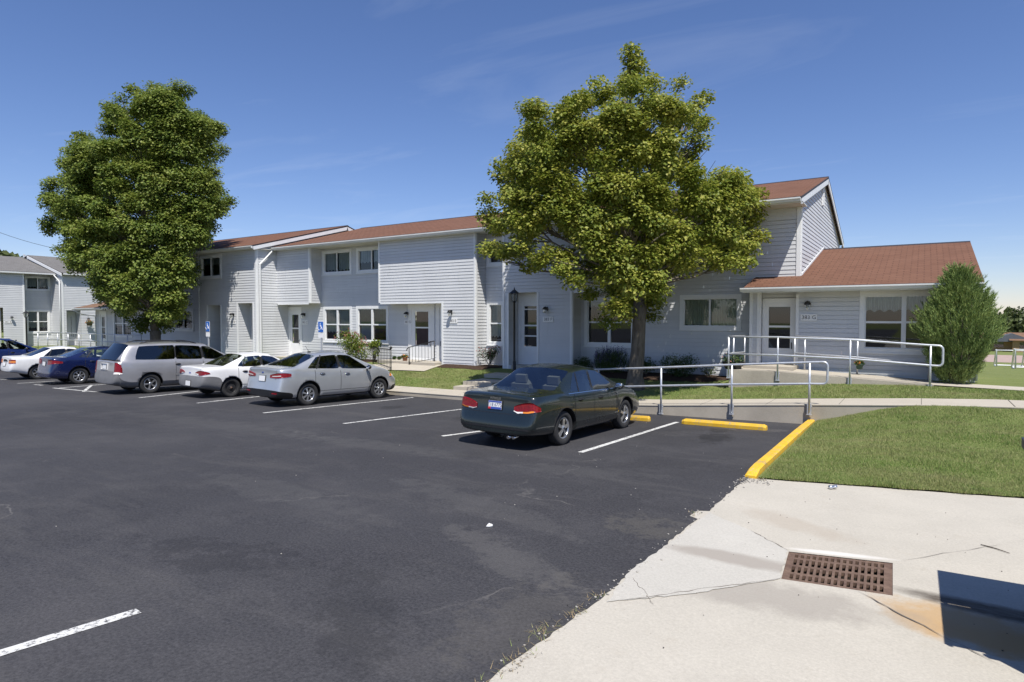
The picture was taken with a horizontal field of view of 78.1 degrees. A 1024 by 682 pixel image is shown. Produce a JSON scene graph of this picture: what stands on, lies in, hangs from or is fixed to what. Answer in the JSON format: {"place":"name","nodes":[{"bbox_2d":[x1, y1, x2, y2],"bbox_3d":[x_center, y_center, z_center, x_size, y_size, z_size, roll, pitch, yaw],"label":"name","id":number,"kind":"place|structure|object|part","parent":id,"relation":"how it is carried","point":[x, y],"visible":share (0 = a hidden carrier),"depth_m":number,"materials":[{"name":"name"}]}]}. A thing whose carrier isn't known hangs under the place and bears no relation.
{"place":"outdoors","nodes":[
{"label":"outdoors","id":0,"kind":"place"},
{"bbox_2d":[373,363,439,370],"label":"path","id":1,"kind":"structure","parent":0,"point":[396,366],"depth_m":25.84,"materials":[{"name":"concrete"}]},
{"bbox_2d":[0,0,1023,313],"label":"sky","id":2,"kind":"structure","parent":0,"point":[357,114],"materials":[{"name":"blue"}]},
{"bbox_2d":[1,332,1023,497],"bbox_3d":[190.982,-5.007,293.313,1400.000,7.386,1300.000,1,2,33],"label":"ground","id":3,"kind":"structure","parent":0,"point":[1004,372],"depth_m":30.27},
{"bbox_2d":[0,250,22,329],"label":"tree","id":4,"kind":"object","parent":3,"relation":"on","point":[6,253],"visible":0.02,"depth_m":75.36,"materials":[{"name":"green plant"}]},
{"bbox_2d":[0,254,193,348],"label":"townhouse building","id":5,"kind":"structure","parent":3,"relation":"on","point":[44,293],"depth_m":47.48,"materials":[{"name":"plastic"}]},
{"bbox_2d":[25,276,49,290],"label":"window","id":6,"kind":"structure","parent":5,"relation":"in","point":[32,283],"depth_m":47.49,"materials":[{"name":"white"}]},
{"bbox_2d":[26,310,49,333],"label":"window","id":7,"kind":"structure","parent":5,"relation":"in","point":[37,320],"depth_m":47.57,"materials":[{"name":"white"}]},
{"bbox_2d":[69,314,73,344],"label":"door","id":8,"kind":"structure","parent":5,"relation":"in","point":[71,316],"depth_m":48.44,"materials":[{"name":"white"}]},
{"bbox_2d":[85,319,93,325],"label":"hanging basket","id":9,"kind":"object","parent":5,"relation":"hanging from","point":[89,323],"visible":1,"depth_m":48.27,"materials":[{"name":"green plant"}]},
{"bbox_2d":[0,370,800,681],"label":"parking lot","id":10,"kind":"structure","parent":3,"relation":"on","point":[182,520],"depth_m":6.80,"materials":[{"name":"black asphalt"}]},
{"bbox_2d":[0,338,36,364],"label":"parked minivan","id":11,"kind":"object","parent":10,"relation":"on","point":[10,350],"visible":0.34,"depth_m":33.39,"materials":[{"name":"blue paint"}]},
{"bbox_3d":[-26.693,0.521,32.494,0.220,1.169,1.134,1,1,35],"label":"door","id":12,"kind":"part","parent":11,"relation":"part of","materials":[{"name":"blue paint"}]},
{"bbox_3d":[-26.105,0.534,33.338,0.228,1.131,1.171,1,1,35],"label":"door","id":13,"kind":"part","parent":11,"relation":"part of","materials":[{"name":"blue paint"}]},
{"bbox_2d":[0,346,100,378],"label":"parked car","id":14,"kind":"object","parent":10,"relation":"on","point":[25,365],"visible":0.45,"depth_m":26.97,"materials":[{"name":"white paint"}]},
{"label":"rear window","id":15,"kind":"part","parent":14,"relation":"part of","materials":[{"name":"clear glass"}]},
{"bbox_3d":[-19.996,0.788,27.580,0.252,0.895,0.822,2,1,38],"label":"door","id":16,"kind":"part","parent":14,"relation":"part of","materials":[{"name":"white paint"}]},
{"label":"door","id":17,"kind":"part","parent":14,"relation":"part of","materials":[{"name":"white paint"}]},
{"bbox_2d":[37,346,109,383],"bbox_3d":[-16.891,0.935,26.283,2.170,1.478,4.444,2,1,38],"label":"parked car","id":18,"kind":"object","parent":10,"relation":"on","point":[77,368],"visible":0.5,"depth_m":24.75,"materials":[{"name":"blue paint"}]},
{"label":"rear window","id":19,"kind":"part","parent":18,"relation":"part of","materials":[{"name":"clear glass"}]},
{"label":"door","id":20,"kind":"part","parent":18,"relation":"part of","materials":[{"name":"blue paint"}]},
{"bbox_2d":[95,340,245,392],"bbox_3d":[-12.054,0.847,22.878,2.340,1.790,4.948,2,1,38],"label":"parked minivan","id":21,"kind":"object","parent":10,"relation":"on","point":[150,366],"visible":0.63,"depth_m":21.34,"materials":[{"name":"silver metal"}]},
{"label":"rear window","id":22,"kind":"part","parent":21,"relation":"part of","materials":[{"name":"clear glass"}]},
{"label":"quarter window","id":23,"kind":"part","parent":21,"relation":"part of","materials":[{"name":"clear glass"}]},
{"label":"door","id":24,"kind":"part","parent":21,"relation":"part of","materials":[{"name":"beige metal"}]},
{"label":"door","id":25,"kind":"part","parent":21,"relation":"part of","materials":[{"name":"silver metal"}]},
{"bbox_2d":[179,352,279,396],"bbox_3d":[-8.837,1.071,21.626,2.130,1.407,4.468,2,1,38],"label":"parked car","id":26,"kind":"object","parent":10,"relation":"on","point":[226,377],"visible":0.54,"depth_m":20.18,"materials":[{"name":"white paint"}]},
{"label":"door","id":27,"kind":"part","parent":26,"relation":"part of","materials":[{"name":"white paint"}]},
{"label":"door","id":28,"kind":"part","parent":26,"relation":"part of","materials":[{"name":"white paint"}]},
{"bbox_2d":[247,346,395,405],"bbox_3d":[-5.706,0.979,19.465,2.210,1.679,4.418,2,1,38],"label":"parked car","id":29,"kind":"object","parent":10,"relation":"on","point":[307,378],"visible":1,"depth_m":18.52,"materials":[{"name":"silver metal"}]},
{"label":"quarter window","id":30,"kind":"part","parent":29,"relation":"part of","materials":[{"name":"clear glass"}]},
{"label":"door","id":31,"kind":"part","parent":29,"relation":"part of","materials":[{"name":"black glass"}]},
{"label":"door","id":32,"kind":"part","parent":29,"relation":"part of","materials":[{"name":"black glass"}]},
{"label":"door","id":33,"kind":"part","parent":29,"relation":"part of","materials":[{"name":"silver metal"}]},
{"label":"door","id":34,"kind":"part","parent":29,"relation":"part of","materials":[{"name":"silver metal"}]},
{"bbox_2d":[0,378,677,655],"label":"stall markings","id":35,"kind":"object","parent":10,"relation":"on","point":[44,639],"visible":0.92,"depth_m":4.58,"materials":[{"name":"paint"}]},
{"bbox_2d":[56,422,1008,681],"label":"loose grit","id":36,"kind":"object","parent":10,"relation":"on","point":[545,635],"visible":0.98,"depth_m":6.18,"materials":[{"name":"grey gravel"}]},
{"bbox_2d":[460,363,638,444],"bbox_3d":[1.014,1.194,13.307,2.230,1.457,4.620,2,2,37],"label":"parked car","id":37,"kind":"object","parent":10,"relation":"on","point":[557,403],"visible":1,"depth_m":11.99,"materials":[{"name":"green paint"}]},
{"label":"door","id":38,"kind":"part","parent":37,"relation":"part of","materials":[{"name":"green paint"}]},
{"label":"door","id":39,"kind":"part","parent":37,"relation":"part of","materials":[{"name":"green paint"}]},
{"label":"door","id":40,"kind":"part","parent":37,"relation":"part of","materials":[{"name":"green paint"}]},
{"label":"door","id":41,"kind":"part","parent":37,"relation":"part of","materials":[{"name":"green paint"}]},
{"bbox_2d":[630,415,650,420],"bbox_3d":[2.419,1.833,15.413,2.000,0.156,0.108,1,3,34],"label":"wheel stop","id":42,"kind":"object","parent":10,"relation":"on","point":[640,418],"visible":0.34,"depth_m":14.94,"materials":[{"name":"yellow paint"}]},
{"bbox_2d":[595,361,828,414],"bbox_3d":[4.580,1.169,15.486,5.737,1.565,0.080,1,2,33],"label":"ramp handrail","id":43,"kind":"object","parent":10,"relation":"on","point":[731,409],"visible":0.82,"depth_m":15.03,"materials":[{"name":"metal"}]},
{"bbox_2d":[682,418,767,430],"bbox_3d":[4.652,1.834,13.902,1.845,0.154,0.170,2,3,36],"label":"wheel stop","id":44,"kind":"object","parent":10,"relation":"on","point":[739,425],"visible":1,"depth_m":13.79,"materials":[{"name":"yellow paint"}]},
{"bbox_2d":[745,419,814,478],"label":"yellow curb","id":45,"kind":"structure","parent":10,"relation":"on","point":[757,468],"depth_m":10.57,"materials":[{"name":"paint"}]},
{"bbox_2d":[1,307,1022,332],"bbox_3d":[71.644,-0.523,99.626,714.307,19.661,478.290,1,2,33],"label":"distant woods","id":46,"kind":"object","parent":3,"relation":"on","point":[1004,311],"depth_m":259.09,"materials":[{"name":"green plant"}]},
{"bbox_2d":[71,176,984,381],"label":"townhouse building","id":47,"kind":"structure","parent":3,"relation":"on","point":[443,286],"depth_m":24.28,"materials":[{"name":"plastic"}]},
{"bbox_2d":[101,315,105,345],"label":"door","id":48,"kind":"structure","parent":47,"relation":"in","point":[104,319],"depth_m":41.35,"materials":[{"name":"white"}]},
{"bbox_2d":[113,311,132,337],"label":"window","id":49,"kind":"structure","parent":47,"relation":"in","point":[120,325],"depth_m":40.41,"materials":[{"name":"white"}]},
{"bbox_2d":[174,309,194,330],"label":"window","id":50,"kind":"structure","parent":47,"relation":"in","point":[188,325],"depth_m":35.58,"materials":[{"name":"white"}]},
{"bbox_2d":[200,254,221,279],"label":"window","id":51,"kind":"structure","parent":47,"relation":"in","point":[207,261],"depth_m":32.88,"materials":[{"name":"white"}]},
{"bbox_2d":[290,312,299,353],"bbox_3d":[-10.993,-0.389,32.129,0.800,2.220,0.181,1,2,33],"label":"door","id":52,"kind":"structure","parent":47,"relation":"in","point":[295,347],"depth_m":32.21,"materials":[{"name":"white"}]},
{"bbox_2d":[323,306,351,342],"bbox_3d":[-8.160,-0.798,30.737,2.030,1.740,0.955,1,2,33],"label":"window","id":53,"kind":"structure","parent":47,"relation":"in","point":[334,318],"depth_m":30.57,"materials":[{"name":"white"}]},
{"bbox_2d":[322,248,352,275],"bbox_3d":[-8.164,-3.781,30.631,2.080,1.210,0.955,1,2,33],"label":"window","id":54,"kind":"structure","parent":47,"relation":"in","point":[334,262],"depth_m":30.31,"materials":[{"name":"white"}]},
{"bbox_2d":[356,246,377,273],"bbox_3d":[-6.212,-3.735,29.361,2.020,1.210,0.955,1,2,33],"label":"window","id":55,"kind":"structure","parent":47,"relation":"in","point":[366,257],"depth_m":29.40,"materials":[{"name":"white"}]},
{"bbox_2d":[356,306,388,343],"bbox_3d":[-6.212,-0.757,29.469,2.100,1.750,0.955,1,2,33],"label":"window","id":56,"kind":"structure","parent":47,"relation":"in","point":[376,317],"depth_m":29.31,"materials":[{"name":"white"}]},
{"bbox_2d":[412,308,430,359],"bbox_3d":[-3.912,-0.326,27.517,1.140,2.230,0.181,1,2,33],"label":"door","id":57,"kind":"structure","parent":47,"relation":"in","point":[421,317],"depth_m":27.57,"materials":[{"name":"white"}]},
{"bbox_2d":[440,308,441,359],"bbox_3d":[-2.646,-0.294,26.640,1.060,2.230,0.091,1,2,33],"label":"door","id":58,"kind":"structure","parent":47,"relation":"in","point":[440,308],"depth_m":26.90,"materials":[{"name":"white"}]},
{"bbox_2d":[486,301,502,345],"bbox_3d":[-0.145,-0.703,25.518,1.540,1.790,0.955,1,2,33],"label":"window","id":59,"kind":"structure","parent":47,"relation":"in","point":[494,308],"depth_m":25.46,"materials":[{"name":"white"}]},
{"bbox_2d":[486,237,502,266],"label":"window","id":60,"kind":"structure","parent":47,"relation":"in","point":[490,261],"depth_m":25.30,"materials":[{"name":"white"}]},
{"bbox_2d":[521,302,536,363],"bbox_3d":[0.797,-0.319,24.439,0.970,2.380,0.138,1,2,33],"label":"door","id":61,"kind":"structure","parent":47,"relation":"in","point":[528,309],"depth_m":24.53,"materials":[{"name":"white"}]},
{"bbox_2d":[583,297,632,347],"bbox_3d":[3.723,-0.677,22.999,2.010,1.800,0.955,1,2,33],"label":"window","id":62,"kind":"structure","parent":47,"relation":"in","point":[594,336],"depth_m":23.26,"materials":[{"name":"white"}]},
{"bbox_2d":[679,294,741,330],"bbox_3d":[6.513,-0.929,20.721,2.040,1.190,0.199,1,2,33],"label":"window","id":63,"kind":"structure","parent":47,"relation":"in","point":[711,312],"depth_m":20.70,"materials":[{"name":"white"}]},
{"bbox_2d":[764,301,794,361],"bbox_3d":[8.139,-0.276,19.201,0.850,1.845,0.181,1,2,33],"label":"door","id":64,"kind":"structure","parent":47,"relation":"in","point":[779,316],"depth_m":19.23,"materials":[{"name":"white"}]},
{"bbox_2d":[858,290,938,354],"bbox_3d":[10.884,-0.512,17.515,2.160,1.730,0.955,1,2,33],"label":"window","id":65,"kind":"structure","parent":47,"relation":"in","point":[883,315],"depth_m":17.65,"materials":[{"name":"white"}]},
{"bbox_2d":[365,386,1023,423],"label":"front walk","id":66,"kind":"structure","parent":3,"relation":"on","point":[783,410],"depth_m":14.74,"materials":[{"name":"concrete"}]},
{"bbox_2d":[488,478,1023,681],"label":"concrete apron","id":67,"kind":"object","parent":3,"relation":"on","point":[779,630],"visible":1,"depth_m":4.76,"materials":[{"name":"beige concrete"}]},
{"bbox_2d":[475,477,762,681],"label":"edge weeds","id":68,"kind":"object","parent":67,"relation":"on","point":[555,625],"visible":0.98,"depth_m":4.43,"materials":[{"name":"green plant"}]},
{"bbox_2d":[607,512,787,601],"bbox_3d":[1.939,2.036,5.910,1.152,0.066,2.950,1,2,33],"label":"concrete patch","id":69,"kind":"object","parent":67,"relation":"on","point":[700,553],"visible":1,"depth_m":5.76,"materials":[{"name":"beige concrete"}]},
{"bbox_2d":[624,532,1021,674],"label":"pavement cracks","id":70,"kind":"object","parent":67,"relation":"on","point":[857,590],"visible":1,"depth_m":5.05,"materials":[{"name":"grey concrete"}]},
{"bbox_2d":[828,485,837,488],"bbox_3d":[4.364,1.982,8.584,0.115,0.053,0.066,0,2,-9],"label":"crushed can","id":71,"kind":"object","parent":67,"relation":"on","point":[832,486],"visible":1,"depth_m":8.56,"materials":[{"name":"silver metal"}]},
{"bbox_2d":[781,552,892,591],"bbox_3d":[2.913,2.295,5.630,0.933,0.522,0.844,1,2,24],"label":"drain pit","id":72,"kind":"object","parent":67,"relation":"in","point":[855,579],"visible":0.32,"depth_m":5.95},
{"bbox_2d":[782,552,892,595],"bbox_3d":[2.913,2.068,5.622,0.933,0.057,0.844,1,2,24],"label":"drain grate","id":73,"kind":"object","parent":67,"relation":"on","point":[886,569],"visible":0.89,"depth_m":5.61,"materials":[{"name":"metal"}]},
{"bbox_2d":[990,333,1023,351],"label":"house","id":74,"kind":"structure","parent":3,"relation":"on","point":[1004,343],"depth_m":135.69,"materials":[{"name":"beige brick"}]},
{"bbox_2d":[993,349,1023,366],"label":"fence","id":75,"kind":"object","parent":3,"relation":"on","point":[995,359],"visible":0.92,"depth_m":54.44,"materials":[{"name":"white metal"}]},
{"bbox_2d":[994,306,1023,332],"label":"tree","id":76,"kind":"object","parent":3,"relation":"on","point":[1019,315],"visible":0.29,"depth_m":148.96,"materials":[{"name":"green plant"}]},
{"bbox_2d":[996,307,1023,332],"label":"tree","id":77,"kind":"object","parent":3,"relation":"on","point":[1016,326],"visible":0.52,"depth_m":145.69,"materials":[{"name":"green plant"}]},
{"bbox_2d":[1007,332,1023,351],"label":"house","id":78,"kind":"structure","parent":3,"relation":"on","point":[1017,343],"depth_m":133.47,"materials":[{"name":"beige brick"}]},
{"bbox_2d":[1011,348,1023,368],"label":"soccer goal","id":79,"kind":"object","parent":3,"relation":"on","point":[1013,355],"visible":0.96,"depth_m":44.83,"materials":[{"name":"white metal"}]},
{"bbox_2d":[30,345,1023,399],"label":"house lawn","id":80,"kind":"structure","parent":0,"point":[1000,382],"depth_m":17.35,"materials":[{"name":"green plant"}]},
{"bbox_2d":[23,310,28,345],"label":"lamp post","id":81,"kind":"object","parent":80,"relation":"on","point":[26,326],"visible":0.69,"depth_m":44.64,"materials":[{"name":"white metal"}]},
{"bbox_2d":[37,332,141,352],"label":"ramp handrail","id":82,"kind":"object","parent":80,"relation":"on","point":[79,340],"visible":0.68,"depth_m":40.54,"materials":[{"name":"metal"}]},
{"bbox_2d":[36,78,239,339],"bbox_3d":[-19.247,-6.379,33.050,13.528,15.937,8.804,1,2,33],"label":"linden tree","id":83,"kind":"object","parent":80,"relation":"on","point":[132,269],"visible":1,"depth_m":29.00,"materials":[{"name":"green plant"}]},
{"bbox_2d":[205,321,209,346],"bbox_3d":[-14.207,0.369,29.526,0.324,2.567,0.073,1,2,33],"label":"parking sign","id":84,"kind":"object","parent":80,"relation":"on","point":[207,327],"visible":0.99,"depth_m":29.47,"materials":[{"name":"metal"}]},
{"bbox_2d":[318,321,323,350],"bbox_3d":[-7.629,0.478,25.244,0.324,2.519,0.073,1,2,33],"label":"parking sign","id":85,"kind":"object","parent":80,"relation":"on","point":[321,328],"visible":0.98,"depth_m":25.20,"materials":[{"name":"metal"}]},
{"bbox_2d":[360,359,376,361],"bbox_3d":[-7.923,0.915,29.210,4.700,0.161,1.538,1,2,33],"label":"mulch bed","id":86,"kind":"object","parent":80,"relation":"on","point":[368,360],"visible":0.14,"depth_m":28.31,"materials":[{"name":"brown soil"}]},
{"bbox_2d":[334,327,372,359],"bbox_3d":[-7.108,0.147,28.472,1.763,1.545,1.738,1,2,33],"label":"rose bush","id":87,"kind":"object","parent":86,"relation":"on","point":[353,347],"visible":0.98,"depth_m":28.24,"materials":[{"name":"green plant"}]},
{"bbox_2d":[368,339,381,358],"bbox_3d":[-6.061,0.397,28.117,0.651,1.006,0.693,1,2,33],"label":"leafy plant","id":88,"kind":"object","parent":86,"relation":"on","point":[372,344],"visible":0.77,"depth_m":28.01,"materials":[{"name":"green plant"}]},
{"bbox_2d":[372,346,391,370],"bbox_3d":[-5.424,0.666,26.375,0.115,0.990,2.201,-1,2,-31],"label":"iron railing","id":89,"kind":"object","parent":80,"relation":"on","point":[373,351],"visible":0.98,"depth_m":26.07,"materials":[{"name":"black metal"}]},
{"bbox_2d":[379,359,441,365],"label":"entry stoop","id":90,"kind":"structure","parent":80,"relation":"on","point":[425,362],"depth_m":26.59,"materials":[{"name":"concrete"}]},
{"bbox_2d":[401,354,408,360],"bbox_3d":[-4.585,0.697,27.005,0.348,0.303,0.344,1,2,33],"label":"flower pot","id":91,"kind":"object","parent":90,"relation":"on","point":[405,357],"visible":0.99,"depth_m":26.93,"materials":[{"name":"ceramic"}]},
{"bbox_2d":[406,341,434,364],"bbox_3d":[-3.842,0.512,26.499,1.228,1.049,0.044,-1,2,-20],"label":"iron railing","id":92,"kind":"object","parent":90,"relation":"on","point":[415,352],"visible":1,"depth_m":26.43,"materials":[{"name":"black metal"}]},
{"bbox_2d":[389,367,494,389],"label":"lawn grass","id":93,"kind":"structure","parent":80,"relation":"on","point":[426,373],"depth_m":23.57,"materials":[{"name":"green plant"}]},
{"bbox_2d":[438,364,502,369],"bbox_3d":[-1.711,1.011,25.281,3.000,0.117,1.386,1,2,33],"label":"mulch bed","id":94,"kind":"object","parent":80,"relation":"on","point":[480,367],"visible":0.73,"depth_m":24.91,"materials":[{"name":"brown soil"}]},
{"bbox_2d":[476,345,500,365],"bbox_3d":[-0.896,0.583,24.905,0.910,0.854,0.790,1,2,33],"label":"rose bush","id":95,"kind":"object","parent":94,"relation":"on","point":[492,352],"visible":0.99,"depth_m":24.86,"materials":[{"name":"green plant"}]},
{"bbox_2d":[453,364,527,390],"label":"entry steps","id":96,"kind":"structure","parent":80,"relation":"on","point":[467,385],"depth_m":21.60,"materials":[{"name":"concrete"}]},
{"bbox_2d":[510,287,518,371],"bbox_3d":[0.082,-0.345,22.622,0.255,3.195,0.255,1,2,33],"label":"lamp post","id":97,"kind":"object","parent":80,"relation":"on","point":[513,292],"visible":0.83,"depth_m":22.59,"materials":[{"name":"black metal"}]},
{"bbox_2d":[474,41,773,390],"bbox_3d":[3.285,-3.868,19.301,8.309,10.828,8.540,1,2,33],"label":"linden tree","id":98,"kind":"object","parent":80,"relation":"on","point":[540,191],"visible":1,"depth_m":16.41,"materials":[{"name":"green plant"}]},
{"bbox_2d":[596,370,728,381],"bbox_3d":[3.992,1.160,21.399,7.200,0.145,1.633,1,2,33],"label":"mulch bed","id":99,"kind":"object","parent":80,"relation":"on","point":[666,377],"visible":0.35,"depth_m":20.36,"materials":[{"name":"brown soil"}]},
{"bbox_2d":[574,356,593,367],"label":"round shrub","id":100,"kind":"object","parent":99,"relation":"on","point":[583,363],"visible":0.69,"depth_m":22.50,"materials":[{"name":"green plant"}]},
{"bbox_2d":[594,345,628,372],"bbox_3d":[3.442,0.609,21.853,1.462,1.022,1.342,1,2,33],"label":"round shrub","id":101,"kind":"object","parent":99,"relation":"on","point":[615,360],"visible":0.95,"depth_m":21.68,"materials":[{"name":"green plant"}]},
{"bbox_2d":[643,357,657,373],"bbox_3d":[4.503,0.821,21.288,0.877,0.628,0.844,1,2,33],"label":"round shrub","id":102,"kind":"object","parent":99,"relation":"on","point":[647,364],"visible":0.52,"depth_m":21.16,"materials":[{"name":"green plant"}]},
{"bbox_2d":[657,352,700,377],"bbox_3d":[5.440,0.788,20.471,1.022,0.827,1.513,-1,2,-27],"label":"round shrub","id":103,"kind":"object","parent":99,"relation":"on","point":[679,372],"visible":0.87,"depth_m":20.38,"materials":[{"name":"green plant"}]},
{"bbox_2d":[701,364,717,375],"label":"leafy plant","id":104,"kind":"object","parent":99,"relation":"on","point":[707,370],"visible":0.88,"depth_m":20.18,"materials":[{"name":"green plant"}]},
{"bbox_2d":[610,378,1023,399],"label":"lawn grass","id":105,"kind":"structure","parent":80,"relation":"on","point":[988,394],"depth_m":15.70,"materials":[{"name":"green plant"}]},
{"bbox_2d":[729,364,933,398],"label":"entrance ramp","id":106,"kind":"structure","parent":80,"relation":"on","point":[763,374],"depth_m":17.22,"materials":[{"name":"concrete"}]},
{"bbox_2d":[720,351,744,368],"bbox_3d":[6.399,0.547,18.293,0.710,0.516,0.825,1,2,33],"label":"plant","id":107,"kind":"object","parent":106,"relation":"on","point":[725,360],"visible":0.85,"depth_m":18.17,"materials":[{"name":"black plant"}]},
{"bbox_2d":[728,335,745,361],"bbox_3d":[6.583,0.378,18.535,0.099,1.096,1.412,2,3,38],"label":"ramp handrail","id":108,"kind":"object","parent":106,"relation":"on","point":[734,344],"visible":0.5,"depth_m":18.64,"materials":[{"name":"metal"}]},
{"bbox_2d":[726,336,943,385],"bbox_3d":[8.274,0.580,16.616,5.120,1.376,0.080,1,2,33],"label":"ramp handrail","id":109,"kind":"object","parent":106,"relation":"on","point":[930,364],"visible":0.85,"depth_m":16.32,"materials":[{"name":"metal"}]},
{"bbox_2d":[794,335,928,379],"bbox_3d":[9.557,0.431,17.408,3.299,1.128,0.052,1,2,33],"label":"ramp handrail","id":110,"kind":"object","parent":106,"relation":"on","point":[805,353],"visible":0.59,"depth_m":17.64,"materials":[{"name":"metal"}]},
{"bbox_2d":[853,357,864,368],"bbox_3d":[9.528,0.598,17.340,0.319,0.345,0.289,0,2,-2],"label":"flower pot","id":111,"kind":"object","parent":110,"relation":"hanging from","point":[859,364],"visible":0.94,"depth_m":17.26,"materials":[{"name":"green plant"}]},
{"bbox_2d":[908,260,1010,383],"bbox_3d":[11.118,-0.466,15.783,2.007,3.165,1.974,-1,2,-24],"label":"juniper shrub","id":112,"kind":"object","parent":80,"relation":"on","point":[945,328],"visible":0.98,"depth_m":15.49,"materials":[{"name":"green plant"}]},
{"bbox_2d":[293,337,1023,362],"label":"gravel track","id":113,"kind":"structure","parent":0,"point":[1001,358],"depth_m":110.63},
{"bbox_2d":[758,404,1023,496],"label":"front lawn","id":114,"kind":"structure","parent":0,"point":[923,427],"depth_m":10.58,"materials":[{"name":"green plant"}]},
{"bbox_2d":[933,382,1023,390],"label":"side path","id":115,"kind":"structure","parent":0,"point":[982,386],"depth_m":15.25,"materials":[{"name":"concrete"}]},
{"bbox_2d":[1021,437,1023,448],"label":"trash dumpster","id":116,"kind":"object","parent":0,"point":[1022,443],"visible":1,"depth_m":4.85,"materials":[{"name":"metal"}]}
]}

